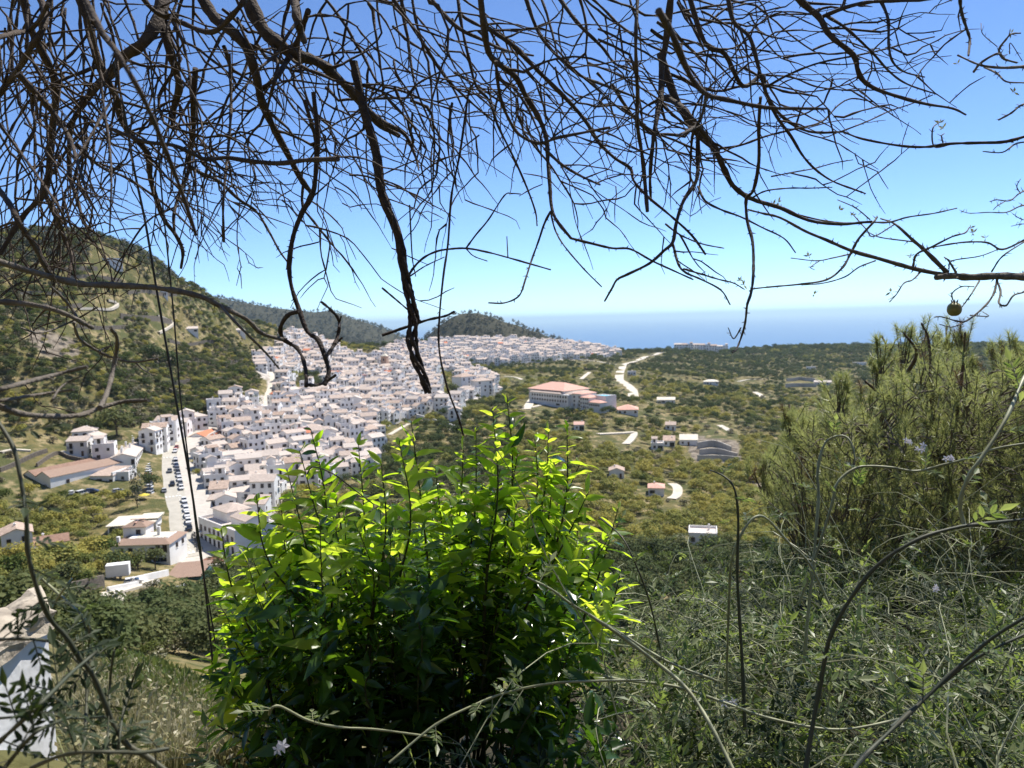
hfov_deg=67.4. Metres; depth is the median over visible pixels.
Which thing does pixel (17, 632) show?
jasmine shoot
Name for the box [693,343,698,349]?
village house
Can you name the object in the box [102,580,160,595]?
lane
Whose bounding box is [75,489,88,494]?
parked van
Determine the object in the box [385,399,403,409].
village house
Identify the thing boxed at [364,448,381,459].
village house
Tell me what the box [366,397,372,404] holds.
village house
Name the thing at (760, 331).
sea
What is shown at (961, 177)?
sky
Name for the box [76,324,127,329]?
terrace wall
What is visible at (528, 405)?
school ramp
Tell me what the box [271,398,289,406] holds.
village house
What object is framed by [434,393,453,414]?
village house
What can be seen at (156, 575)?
boundary wall
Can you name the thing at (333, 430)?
village house
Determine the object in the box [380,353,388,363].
church
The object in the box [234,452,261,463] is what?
village house
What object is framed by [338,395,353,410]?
village house
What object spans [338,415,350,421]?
village house
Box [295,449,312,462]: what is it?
village house
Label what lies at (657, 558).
avocado tree
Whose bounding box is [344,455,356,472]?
village house
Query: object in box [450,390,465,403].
village house
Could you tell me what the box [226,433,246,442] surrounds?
village house
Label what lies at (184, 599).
avocado tree
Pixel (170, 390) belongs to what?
terrace wall
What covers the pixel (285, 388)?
village house
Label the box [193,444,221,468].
village house
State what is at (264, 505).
village house
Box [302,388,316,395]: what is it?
village house
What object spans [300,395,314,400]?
village house
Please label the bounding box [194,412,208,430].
village house
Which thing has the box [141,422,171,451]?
village house
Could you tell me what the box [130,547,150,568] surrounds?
avocado tree
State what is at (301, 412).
village house
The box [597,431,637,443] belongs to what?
country road
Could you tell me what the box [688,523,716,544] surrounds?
farmhouse
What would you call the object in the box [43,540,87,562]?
mango tree
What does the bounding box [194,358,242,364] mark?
terrace wall
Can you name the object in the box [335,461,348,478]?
village house
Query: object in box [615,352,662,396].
country road
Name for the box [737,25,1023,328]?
pomegranate tree
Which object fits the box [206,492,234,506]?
village house
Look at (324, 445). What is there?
village house
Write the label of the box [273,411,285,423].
village house
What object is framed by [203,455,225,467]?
village house
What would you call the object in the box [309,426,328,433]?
village house
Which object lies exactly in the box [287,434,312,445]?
village house
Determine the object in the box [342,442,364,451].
village house
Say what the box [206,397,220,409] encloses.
village house
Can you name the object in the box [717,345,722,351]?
village house
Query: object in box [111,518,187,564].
white house
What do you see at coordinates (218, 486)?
village house
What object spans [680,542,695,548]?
avocado tree
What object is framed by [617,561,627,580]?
avocado tree
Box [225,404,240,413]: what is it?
village house
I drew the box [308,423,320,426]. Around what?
village house
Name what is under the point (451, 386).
broad tree
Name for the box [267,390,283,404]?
village house
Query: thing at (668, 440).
farmhouse
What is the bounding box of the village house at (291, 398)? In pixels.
[284,394,296,403]
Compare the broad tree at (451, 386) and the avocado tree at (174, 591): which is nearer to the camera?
the avocado tree at (174, 591)
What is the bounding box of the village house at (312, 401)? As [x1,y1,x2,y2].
[302,399,315,405]
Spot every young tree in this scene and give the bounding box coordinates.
[0,552,33,571]
[72,552,95,562]
[74,554,92,564]
[75,568,98,580]
[93,536,119,553]
[127,555,145,569]
[198,586,216,596]
[198,588,224,606]
[655,560,672,569]
[658,551,673,560]
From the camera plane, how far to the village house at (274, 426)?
386.59 m
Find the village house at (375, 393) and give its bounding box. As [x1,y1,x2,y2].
[367,391,384,396]
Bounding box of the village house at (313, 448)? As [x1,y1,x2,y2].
[303,447,322,450]
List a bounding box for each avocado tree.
[8,568,27,577]
[52,559,83,580]
[70,587,101,596]
[113,590,140,607]
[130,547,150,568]
[133,587,167,606]
[143,548,167,569]
[154,583,196,603]
[155,577,201,594]
[167,594,199,613]
[183,583,203,592]
[186,592,215,606]
[193,578,206,586]
[201,570,213,581]
[201,576,219,590]
[207,553,233,571]
[211,571,238,581]
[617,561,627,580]
[620,550,647,564]
[622,539,633,550]
[624,560,650,573]
[627,542,643,553]
[629,535,644,544]
[632,535,654,551]
[636,562,658,573]
[638,558,654,566]
[644,555,661,566]
[647,537,665,546]
[652,541,681,555]
[660,555,681,574]
[663,533,692,548]
[669,548,693,563]
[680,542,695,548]
[686,545,703,560]
[698,532,717,546]
[714,534,735,544]
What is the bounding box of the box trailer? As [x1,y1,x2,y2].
[105,561,130,578]
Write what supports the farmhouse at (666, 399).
on the ground at (154, 502)
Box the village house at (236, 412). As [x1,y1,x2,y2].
[229,407,243,416]
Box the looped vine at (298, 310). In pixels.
[278,92,342,387]
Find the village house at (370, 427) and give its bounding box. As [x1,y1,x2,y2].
[364,424,378,432]
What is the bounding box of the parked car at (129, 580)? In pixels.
[124,576,143,583]
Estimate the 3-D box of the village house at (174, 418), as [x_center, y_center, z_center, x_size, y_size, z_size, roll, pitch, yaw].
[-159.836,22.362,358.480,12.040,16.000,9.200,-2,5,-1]
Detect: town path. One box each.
[263,372,274,405]
[387,424,409,434]
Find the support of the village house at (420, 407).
on the ground at (154, 502)
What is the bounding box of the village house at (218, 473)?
[203,464,225,492]
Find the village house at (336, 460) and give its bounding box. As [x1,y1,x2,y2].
[329,458,341,462]
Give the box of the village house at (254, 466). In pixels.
[244,463,259,474]
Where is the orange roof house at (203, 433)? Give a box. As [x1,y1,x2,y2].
[188,428,220,436]
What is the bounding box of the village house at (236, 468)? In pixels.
[225,460,244,475]
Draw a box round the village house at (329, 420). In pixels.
[324,414,337,427]
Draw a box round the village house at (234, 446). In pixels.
[225,441,242,450]
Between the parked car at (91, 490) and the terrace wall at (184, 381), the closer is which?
the parked car at (91, 490)
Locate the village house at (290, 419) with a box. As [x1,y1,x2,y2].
[283,414,300,426]
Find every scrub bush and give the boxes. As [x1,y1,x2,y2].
[46,436,57,442]
[90,513,103,521]
[142,578,162,589]
[679,499,688,503]
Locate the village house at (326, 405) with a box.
[313,401,330,410]
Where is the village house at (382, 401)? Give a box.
[375,399,389,406]
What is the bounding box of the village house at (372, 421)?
[367,419,378,423]
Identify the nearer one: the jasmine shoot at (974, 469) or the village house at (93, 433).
the jasmine shoot at (974, 469)
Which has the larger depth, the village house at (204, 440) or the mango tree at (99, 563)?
the village house at (204, 440)
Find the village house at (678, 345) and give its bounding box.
[674,343,681,348]
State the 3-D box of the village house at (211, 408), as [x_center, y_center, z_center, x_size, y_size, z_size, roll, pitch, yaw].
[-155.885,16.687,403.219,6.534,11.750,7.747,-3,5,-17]
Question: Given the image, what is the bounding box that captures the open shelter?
[105,512,164,532]
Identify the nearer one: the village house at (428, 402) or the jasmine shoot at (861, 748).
the jasmine shoot at (861, 748)
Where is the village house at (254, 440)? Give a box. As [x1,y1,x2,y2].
[240,431,265,450]
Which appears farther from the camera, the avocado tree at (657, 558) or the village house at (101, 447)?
the village house at (101, 447)
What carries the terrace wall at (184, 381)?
on the ground at (154, 502)
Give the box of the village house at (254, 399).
[248,392,259,403]
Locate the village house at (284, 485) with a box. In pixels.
[280,480,286,493]
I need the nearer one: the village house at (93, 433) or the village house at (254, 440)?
the village house at (93, 433)
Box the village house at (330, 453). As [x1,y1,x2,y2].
[313,450,333,459]
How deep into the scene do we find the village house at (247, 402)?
417.08 m
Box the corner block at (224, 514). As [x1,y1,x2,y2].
[198,502,276,560]
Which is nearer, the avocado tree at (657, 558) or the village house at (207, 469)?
the avocado tree at (657, 558)
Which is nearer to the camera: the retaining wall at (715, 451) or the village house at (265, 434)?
the village house at (265, 434)
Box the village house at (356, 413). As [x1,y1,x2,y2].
[352,411,359,416]
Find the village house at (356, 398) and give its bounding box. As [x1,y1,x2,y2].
[352,395,362,404]
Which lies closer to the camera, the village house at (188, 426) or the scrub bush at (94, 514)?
the scrub bush at (94, 514)
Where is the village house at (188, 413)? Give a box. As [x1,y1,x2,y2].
[179,408,196,431]
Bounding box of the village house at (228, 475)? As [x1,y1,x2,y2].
[226,473,234,488]
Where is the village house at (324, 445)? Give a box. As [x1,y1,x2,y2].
[318,442,328,448]
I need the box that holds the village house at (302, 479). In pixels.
[298,463,321,486]
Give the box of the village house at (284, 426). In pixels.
[281,423,289,429]
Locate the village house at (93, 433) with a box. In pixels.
[84,431,107,440]
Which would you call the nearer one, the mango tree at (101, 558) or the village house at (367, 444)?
the mango tree at (101, 558)
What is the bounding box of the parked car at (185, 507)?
[183,505,188,511]
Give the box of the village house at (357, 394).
[347,392,360,395]
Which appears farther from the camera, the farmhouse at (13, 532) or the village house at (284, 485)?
the village house at (284, 485)
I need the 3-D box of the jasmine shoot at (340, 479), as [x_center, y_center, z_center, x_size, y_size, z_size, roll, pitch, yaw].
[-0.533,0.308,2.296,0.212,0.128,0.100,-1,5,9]
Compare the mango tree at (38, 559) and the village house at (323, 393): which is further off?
the village house at (323, 393)
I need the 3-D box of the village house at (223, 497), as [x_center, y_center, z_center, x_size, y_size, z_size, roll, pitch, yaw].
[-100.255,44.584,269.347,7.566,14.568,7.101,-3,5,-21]
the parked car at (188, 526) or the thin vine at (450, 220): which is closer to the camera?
the thin vine at (450, 220)
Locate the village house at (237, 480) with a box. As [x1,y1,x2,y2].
[229,474,251,489]
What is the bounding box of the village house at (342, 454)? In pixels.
[339,449,355,461]
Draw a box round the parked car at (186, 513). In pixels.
[184,511,189,516]
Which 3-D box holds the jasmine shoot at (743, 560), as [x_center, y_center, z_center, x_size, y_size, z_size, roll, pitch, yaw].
[0.774,0.749,2.361,0.405,0.734,0.124,-3,5,-13]
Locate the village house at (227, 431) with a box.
[221,426,242,441]
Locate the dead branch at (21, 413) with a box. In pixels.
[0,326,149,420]
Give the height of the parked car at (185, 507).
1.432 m
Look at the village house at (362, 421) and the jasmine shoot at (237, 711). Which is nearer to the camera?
the jasmine shoot at (237, 711)
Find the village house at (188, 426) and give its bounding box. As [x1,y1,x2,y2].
[184,418,192,436]
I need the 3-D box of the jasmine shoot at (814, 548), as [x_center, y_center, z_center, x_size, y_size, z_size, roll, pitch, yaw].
[1.091,0.508,2.614,0.285,0.826,0.227,-2,5,0]
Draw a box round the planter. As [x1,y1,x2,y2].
[203,550,223,563]
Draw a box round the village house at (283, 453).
[279,450,291,456]
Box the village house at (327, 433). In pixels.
[321,428,335,440]
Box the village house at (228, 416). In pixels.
[216,414,231,419]
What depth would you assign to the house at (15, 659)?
4.50 m
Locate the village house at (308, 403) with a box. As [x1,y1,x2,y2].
[297,400,310,405]
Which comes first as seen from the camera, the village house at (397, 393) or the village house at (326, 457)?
the village house at (326, 457)
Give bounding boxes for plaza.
[181,552,241,568]
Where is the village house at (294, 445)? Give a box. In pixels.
[282,442,300,453]
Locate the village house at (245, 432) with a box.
[241,429,252,436]
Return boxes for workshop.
[89,465,131,481]
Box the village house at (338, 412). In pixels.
[331,409,347,417]
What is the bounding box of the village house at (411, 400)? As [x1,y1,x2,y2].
[403,395,421,404]
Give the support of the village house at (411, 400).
on the ground at (154, 502)
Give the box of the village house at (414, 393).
[410,391,420,395]
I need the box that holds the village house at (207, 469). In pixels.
[199,465,229,480]
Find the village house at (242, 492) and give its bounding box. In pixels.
[229,484,249,503]
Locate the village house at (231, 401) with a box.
[221,397,239,404]
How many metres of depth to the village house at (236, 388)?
441.70 m
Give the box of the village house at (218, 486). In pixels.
[208,480,228,494]
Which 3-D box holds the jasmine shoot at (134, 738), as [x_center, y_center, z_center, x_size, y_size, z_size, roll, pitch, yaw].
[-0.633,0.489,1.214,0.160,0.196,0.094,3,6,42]
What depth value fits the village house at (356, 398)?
498.89 m
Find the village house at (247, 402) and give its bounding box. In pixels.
[238,399,252,405]
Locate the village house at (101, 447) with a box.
[89,435,117,458]
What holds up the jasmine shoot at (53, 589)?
in the jasmine thicket
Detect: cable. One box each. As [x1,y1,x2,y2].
[112,61,212,660]
[149,51,216,649]
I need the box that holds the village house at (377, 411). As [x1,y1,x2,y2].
[366,407,380,423]
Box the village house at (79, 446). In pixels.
[65,434,93,457]
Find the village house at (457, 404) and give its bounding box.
[451,400,465,411]
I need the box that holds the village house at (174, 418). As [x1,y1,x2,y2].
[153,415,184,441]
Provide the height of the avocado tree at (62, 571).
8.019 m
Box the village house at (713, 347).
[709,344,716,351]
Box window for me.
[156,557,167,561]
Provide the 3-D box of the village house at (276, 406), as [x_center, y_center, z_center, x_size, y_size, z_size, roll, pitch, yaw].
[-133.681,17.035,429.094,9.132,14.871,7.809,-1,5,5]
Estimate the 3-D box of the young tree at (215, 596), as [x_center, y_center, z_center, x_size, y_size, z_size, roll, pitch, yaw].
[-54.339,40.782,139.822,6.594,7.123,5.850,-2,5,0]
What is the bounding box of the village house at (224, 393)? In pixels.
[218,389,232,404]
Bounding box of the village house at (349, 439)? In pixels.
[344,437,354,442]
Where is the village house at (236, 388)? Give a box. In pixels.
[228,384,242,395]
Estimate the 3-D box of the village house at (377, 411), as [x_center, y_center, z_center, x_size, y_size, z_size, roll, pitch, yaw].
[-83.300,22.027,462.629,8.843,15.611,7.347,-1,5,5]
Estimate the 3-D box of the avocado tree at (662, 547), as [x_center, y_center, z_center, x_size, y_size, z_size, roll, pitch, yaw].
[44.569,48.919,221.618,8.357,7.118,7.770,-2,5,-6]
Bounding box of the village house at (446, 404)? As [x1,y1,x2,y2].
[440,401,455,416]
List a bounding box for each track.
[0,449,30,453]
[80,299,118,310]
[158,315,173,333]
[580,372,590,378]
[667,483,682,499]
[717,425,729,430]
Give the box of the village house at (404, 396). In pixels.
[392,394,408,404]
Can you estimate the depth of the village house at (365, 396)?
523.53 m
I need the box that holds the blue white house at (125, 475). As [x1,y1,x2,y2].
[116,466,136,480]
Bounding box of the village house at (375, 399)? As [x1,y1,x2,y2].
[371,396,387,402]
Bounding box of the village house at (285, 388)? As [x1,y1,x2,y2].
[281,386,298,394]
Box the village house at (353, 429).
[341,421,364,441]
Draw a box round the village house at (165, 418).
[149,414,174,445]
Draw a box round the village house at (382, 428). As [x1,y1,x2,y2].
[372,423,385,433]
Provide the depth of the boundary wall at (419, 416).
486.46 m
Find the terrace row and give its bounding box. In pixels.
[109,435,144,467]
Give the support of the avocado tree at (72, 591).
on the ground at (154, 502)
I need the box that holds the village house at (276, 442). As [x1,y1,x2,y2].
[265,437,287,449]
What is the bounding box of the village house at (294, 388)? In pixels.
[290,386,299,391]
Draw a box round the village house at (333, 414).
[323,410,335,418]
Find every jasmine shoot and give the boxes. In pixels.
[0,421,166,767]
[0,604,121,694]
[0,624,97,758]
[0,669,106,749]
[0,670,104,767]
[11,711,168,767]
[30,568,99,635]
[47,589,143,767]
[52,578,72,607]
[81,619,151,767]
[117,660,154,748]
[229,702,435,737]
[272,656,645,763]
[307,466,373,504]
[527,551,716,715]
[588,613,733,767]
[599,510,660,650]
[603,583,939,766]
[704,511,829,737]
[710,463,768,727]
[793,412,868,665]
[793,490,1023,767]
[797,437,1023,604]
[852,594,1023,767]
[886,604,1023,727]
[958,346,1023,524]
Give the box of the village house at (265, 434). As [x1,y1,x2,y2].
[260,429,272,439]
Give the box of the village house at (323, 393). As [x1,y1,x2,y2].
[314,389,330,398]
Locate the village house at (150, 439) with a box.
[137,425,162,454]
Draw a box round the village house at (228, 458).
[218,456,234,461]
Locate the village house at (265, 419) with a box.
[257,417,271,421]
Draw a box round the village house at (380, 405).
[368,403,386,409]
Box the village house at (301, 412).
[291,405,304,415]
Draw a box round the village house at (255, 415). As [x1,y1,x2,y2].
[240,408,260,424]
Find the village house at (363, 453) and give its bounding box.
[356,450,376,456]
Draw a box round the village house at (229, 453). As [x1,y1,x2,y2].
[222,449,243,457]
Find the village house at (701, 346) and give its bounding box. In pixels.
[699,343,704,349]
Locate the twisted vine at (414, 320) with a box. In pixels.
[349,60,550,393]
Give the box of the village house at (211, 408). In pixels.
[209,406,216,410]
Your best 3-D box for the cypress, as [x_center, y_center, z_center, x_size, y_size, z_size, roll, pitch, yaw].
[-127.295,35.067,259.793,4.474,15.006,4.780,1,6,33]
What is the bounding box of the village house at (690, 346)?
[687,342,692,349]
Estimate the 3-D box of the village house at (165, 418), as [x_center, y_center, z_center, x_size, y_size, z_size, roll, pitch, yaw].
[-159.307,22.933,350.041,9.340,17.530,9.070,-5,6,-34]
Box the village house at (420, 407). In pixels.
[411,402,425,414]
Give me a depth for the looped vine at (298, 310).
2.01 m
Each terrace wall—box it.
[0,448,47,471]
[11,290,61,295]
[16,303,81,308]
[32,266,97,271]
[36,451,84,466]
[68,575,104,594]
[70,274,120,281]
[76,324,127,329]
[120,313,171,323]
[127,289,176,295]
[127,392,198,403]
[165,377,221,385]
[168,339,213,345]
[168,388,217,399]
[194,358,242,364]
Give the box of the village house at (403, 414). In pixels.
[396,409,406,420]
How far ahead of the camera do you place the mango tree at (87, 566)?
180.32 m
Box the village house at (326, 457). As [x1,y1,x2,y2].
[311,452,329,462]
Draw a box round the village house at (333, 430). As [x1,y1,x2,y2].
[329,426,337,432]
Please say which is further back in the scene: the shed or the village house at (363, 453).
the village house at (363, 453)
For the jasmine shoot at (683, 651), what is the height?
0.439 m
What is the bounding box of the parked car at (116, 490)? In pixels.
[112,488,121,492]
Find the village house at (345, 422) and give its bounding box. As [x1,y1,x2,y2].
[335,416,350,432]
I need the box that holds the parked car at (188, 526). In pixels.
[186,523,192,529]
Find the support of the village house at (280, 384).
on the ground at (154, 502)
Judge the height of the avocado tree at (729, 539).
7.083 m
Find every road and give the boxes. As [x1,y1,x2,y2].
[162,430,202,556]
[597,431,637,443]
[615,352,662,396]
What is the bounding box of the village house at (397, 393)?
[393,391,409,396]
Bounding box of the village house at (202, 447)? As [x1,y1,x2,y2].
[190,445,204,457]
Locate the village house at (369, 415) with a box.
[359,411,378,420]
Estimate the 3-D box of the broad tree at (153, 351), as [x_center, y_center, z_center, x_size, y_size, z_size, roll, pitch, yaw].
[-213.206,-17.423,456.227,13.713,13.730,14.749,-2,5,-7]
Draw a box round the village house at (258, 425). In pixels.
[244,420,266,430]
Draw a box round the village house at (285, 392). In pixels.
[281,390,293,397]
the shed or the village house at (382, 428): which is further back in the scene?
the village house at (382, 428)
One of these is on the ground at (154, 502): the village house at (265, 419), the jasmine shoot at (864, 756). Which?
the village house at (265, 419)
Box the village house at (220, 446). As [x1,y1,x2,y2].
[190,443,221,450]
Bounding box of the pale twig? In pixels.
[20,286,158,374]
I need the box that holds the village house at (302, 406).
[298,404,310,409]
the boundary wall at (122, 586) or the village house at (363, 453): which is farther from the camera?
the village house at (363, 453)
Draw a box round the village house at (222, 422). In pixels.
[217,415,233,434]
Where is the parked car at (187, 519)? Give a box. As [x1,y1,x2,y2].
[185,517,191,522]
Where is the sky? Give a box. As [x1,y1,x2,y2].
[0,0,1023,325]
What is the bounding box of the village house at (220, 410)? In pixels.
[207,405,226,425]
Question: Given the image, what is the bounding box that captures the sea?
[383,309,1023,349]
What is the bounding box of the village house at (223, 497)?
[214,490,236,505]
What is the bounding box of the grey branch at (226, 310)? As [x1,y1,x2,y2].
[0,259,283,368]
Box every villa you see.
[102,257,122,271]
[161,291,167,300]
[186,326,198,338]
[236,328,245,338]
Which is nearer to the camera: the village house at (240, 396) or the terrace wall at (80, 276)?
the village house at (240, 396)
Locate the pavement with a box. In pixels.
[177,430,220,557]
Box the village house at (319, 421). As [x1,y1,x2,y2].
[313,418,323,425]
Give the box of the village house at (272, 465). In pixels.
[266,455,284,479]
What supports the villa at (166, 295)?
on the ground at (154, 502)
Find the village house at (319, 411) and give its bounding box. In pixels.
[308,405,324,419]
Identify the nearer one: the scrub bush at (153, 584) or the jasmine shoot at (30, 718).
the jasmine shoot at (30, 718)
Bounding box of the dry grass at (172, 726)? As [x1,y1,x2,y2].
[50,636,270,767]
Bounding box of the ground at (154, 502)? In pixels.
[0,232,1023,767]
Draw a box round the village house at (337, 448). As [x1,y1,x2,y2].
[329,445,345,457]
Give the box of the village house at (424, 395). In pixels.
[418,393,431,396]
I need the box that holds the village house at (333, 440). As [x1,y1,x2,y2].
[328,435,345,447]
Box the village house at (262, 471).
[248,469,266,473]
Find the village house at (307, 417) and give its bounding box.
[301,414,312,421]
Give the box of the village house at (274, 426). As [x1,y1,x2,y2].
[265,416,280,434]
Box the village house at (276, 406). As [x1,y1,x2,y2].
[264,401,282,411]
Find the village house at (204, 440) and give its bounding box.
[200,433,225,444]
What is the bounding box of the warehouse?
[24,457,123,487]
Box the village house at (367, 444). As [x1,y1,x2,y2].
[364,440,372,447]
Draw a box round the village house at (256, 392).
[245,389,258,395]
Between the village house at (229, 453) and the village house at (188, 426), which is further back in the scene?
the village house at (188, 426)
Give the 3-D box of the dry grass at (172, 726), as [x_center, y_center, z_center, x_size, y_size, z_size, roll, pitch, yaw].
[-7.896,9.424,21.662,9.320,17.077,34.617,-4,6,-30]
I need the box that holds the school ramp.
[524,399,533,409]
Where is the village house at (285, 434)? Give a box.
[279,428,305,438]
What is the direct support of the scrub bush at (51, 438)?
on the ground at (154, 502)
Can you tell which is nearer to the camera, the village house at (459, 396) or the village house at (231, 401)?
the village house at (231, 401)
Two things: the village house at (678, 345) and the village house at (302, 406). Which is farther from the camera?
the village house at (678, 345)
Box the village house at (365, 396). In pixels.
[360,394,371,399]
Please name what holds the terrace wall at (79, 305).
on the ground at (154, 502)
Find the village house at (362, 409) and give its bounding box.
[356,407,367,412]
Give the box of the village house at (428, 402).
[421,398,432,413]
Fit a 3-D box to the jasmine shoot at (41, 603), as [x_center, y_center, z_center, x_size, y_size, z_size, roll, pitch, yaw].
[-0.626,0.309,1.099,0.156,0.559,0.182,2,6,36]
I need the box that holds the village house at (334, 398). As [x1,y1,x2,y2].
[329,394,346,403]
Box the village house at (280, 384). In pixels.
[276,380,290,390]
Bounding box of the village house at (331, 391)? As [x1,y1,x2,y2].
[328,389,338,394]
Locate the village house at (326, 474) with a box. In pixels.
[323,463,335,482]
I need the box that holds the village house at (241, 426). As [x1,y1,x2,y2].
[233,424,246,429]
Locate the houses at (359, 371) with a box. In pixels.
[251,326,621,398]
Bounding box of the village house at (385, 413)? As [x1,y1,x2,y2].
[379,406,391,425]
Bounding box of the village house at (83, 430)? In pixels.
[70,425,98,435]
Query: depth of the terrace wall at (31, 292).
436.45 m
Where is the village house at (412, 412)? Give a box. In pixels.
[402,407,416,418]
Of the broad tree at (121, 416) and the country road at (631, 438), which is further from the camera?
the country road at (631, 438)
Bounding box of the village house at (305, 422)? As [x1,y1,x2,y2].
[300,420,313,424]
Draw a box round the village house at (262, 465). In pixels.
[259,459,277,469]
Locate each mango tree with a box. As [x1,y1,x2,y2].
[0,547,15,561]
[2,541,41,558]
[25,553,54,568]
[25,564,49,574]
[34,542,77,562]
[35,552,56,568]
[41,541,80,563]
[41,559,55,569]
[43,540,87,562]
[71,562,95,572]
[76,534,107,551]
[88,560,104,570]
[94,549,112,559]
[94,555,111,562]
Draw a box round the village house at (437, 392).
[432,390,444,407]
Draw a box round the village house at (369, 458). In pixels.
[363,454,378,468]
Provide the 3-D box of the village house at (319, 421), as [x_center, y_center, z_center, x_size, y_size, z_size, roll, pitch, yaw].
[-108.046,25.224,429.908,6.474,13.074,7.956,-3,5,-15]
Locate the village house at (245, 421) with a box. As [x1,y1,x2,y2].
[230,416,251,425]
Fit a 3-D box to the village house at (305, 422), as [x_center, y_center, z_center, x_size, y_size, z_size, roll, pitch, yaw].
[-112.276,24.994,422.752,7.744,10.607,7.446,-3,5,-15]
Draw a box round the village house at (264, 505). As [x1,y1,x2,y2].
[243,494,271,519]
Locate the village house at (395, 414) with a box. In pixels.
[391,409,399,423]
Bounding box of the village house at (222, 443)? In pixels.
[206,439,227,449]
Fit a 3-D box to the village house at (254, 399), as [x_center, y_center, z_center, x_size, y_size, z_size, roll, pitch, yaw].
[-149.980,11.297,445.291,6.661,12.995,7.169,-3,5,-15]
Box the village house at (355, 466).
[349,457,366,476]
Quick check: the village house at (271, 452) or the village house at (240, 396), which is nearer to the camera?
the village house at (271, 452)
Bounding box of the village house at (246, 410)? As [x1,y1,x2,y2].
[243,407,261,417]
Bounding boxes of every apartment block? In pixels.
[451,373,475,390]
[470,377,492,396]
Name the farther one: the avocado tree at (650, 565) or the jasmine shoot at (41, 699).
the avocado tree at (650, 565)
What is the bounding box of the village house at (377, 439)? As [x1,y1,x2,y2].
[363,432,385,452]
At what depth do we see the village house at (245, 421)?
386.17 m
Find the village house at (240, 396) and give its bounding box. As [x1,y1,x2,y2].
[235,392,248,401]
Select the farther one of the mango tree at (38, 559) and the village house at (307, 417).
the village house at (307, 417)
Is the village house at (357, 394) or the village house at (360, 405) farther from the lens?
the village house at (357, 394)
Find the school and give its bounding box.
[529,382,616,412]
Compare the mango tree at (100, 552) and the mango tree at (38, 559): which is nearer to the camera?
the mango tree at (38, 559)
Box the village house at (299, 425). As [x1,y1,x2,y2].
[295,422,308,428]
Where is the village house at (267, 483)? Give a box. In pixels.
[249,473,281,509]
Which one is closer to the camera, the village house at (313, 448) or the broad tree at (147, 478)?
the broad tree at (147, 478)
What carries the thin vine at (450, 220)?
hanging from the bare tree at (162, 18)
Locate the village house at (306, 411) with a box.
[305,408,315,414]
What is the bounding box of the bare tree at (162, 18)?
[0,0,1023,422]
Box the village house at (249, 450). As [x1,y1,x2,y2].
[242,448,253,451]
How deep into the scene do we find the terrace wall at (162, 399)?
408.34 m
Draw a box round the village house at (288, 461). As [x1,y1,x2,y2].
[282,455,300,480]
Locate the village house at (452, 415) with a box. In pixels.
[447,406,461,424]
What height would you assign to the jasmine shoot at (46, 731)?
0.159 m
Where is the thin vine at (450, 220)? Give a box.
[437,92,468,435]
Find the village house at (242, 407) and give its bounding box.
[239,404,257,409]
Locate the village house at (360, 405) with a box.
[353,401,366,409]
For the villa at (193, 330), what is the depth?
562.76 m
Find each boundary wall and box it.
[106,581,138,591]
[131,569,168,580]
[416,414,452,426]
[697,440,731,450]
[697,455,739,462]
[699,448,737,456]
[785,383,815,387]
[786,377,814,381]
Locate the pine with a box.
[742,311,1023,604]
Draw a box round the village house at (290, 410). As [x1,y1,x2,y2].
[280,406,297,414]
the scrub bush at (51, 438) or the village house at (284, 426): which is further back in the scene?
the village house at (284, 426)
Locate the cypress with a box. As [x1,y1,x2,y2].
[128,466,142,506]
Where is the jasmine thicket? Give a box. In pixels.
[159,416,1023,767]
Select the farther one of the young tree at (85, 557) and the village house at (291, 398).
the village house at (291, 398)
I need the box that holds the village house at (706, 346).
[704,342,710,350]
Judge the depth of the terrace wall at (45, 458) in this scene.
301.88 m
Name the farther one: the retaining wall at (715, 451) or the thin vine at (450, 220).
the retaining wall at (715, 451)
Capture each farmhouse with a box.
[0,521,33,548]
[33,532,69,548]
[573,420,583,429]
[608,464,624,477]
[617,404,638,416]
[628,370,635,375]
[648,481,664,495]
[651,436,663,450]
[657,397,674,403]
[663,435,674,446]
[665,420,675,430]
[679,434,697,445]
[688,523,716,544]
[703,379,718,385]
[814,380,831,384]
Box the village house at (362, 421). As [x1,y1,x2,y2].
[350,418,366,426]
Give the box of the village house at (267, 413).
[260,409,272,417]
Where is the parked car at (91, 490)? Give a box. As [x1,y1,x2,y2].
[85,488,98,491]
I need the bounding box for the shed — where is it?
[169,560,212,579]
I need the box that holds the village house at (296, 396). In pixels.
[294,394,300,399]
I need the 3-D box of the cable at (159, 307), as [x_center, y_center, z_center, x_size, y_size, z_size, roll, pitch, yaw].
[-1.075,0.006,2.399,0.033,1.890,0.262,0,5,22]
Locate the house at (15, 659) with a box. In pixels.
[0,585,57,759]
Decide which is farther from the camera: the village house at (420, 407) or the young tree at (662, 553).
the village house at (420, 407)
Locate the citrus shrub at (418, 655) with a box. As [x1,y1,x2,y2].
[191,394,644,767]
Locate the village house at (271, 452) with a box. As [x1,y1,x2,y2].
[256,449,280,460]
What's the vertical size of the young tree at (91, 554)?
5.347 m
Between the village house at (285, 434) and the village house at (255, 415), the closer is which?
the village house at (285, 434)
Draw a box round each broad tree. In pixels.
[77,417,103,429]
[93,405,137,435]
[99,548,134,565]
[140,471,162,487]
[142,343,166,357]
[159,348,181,360]
[447,382,459,390]

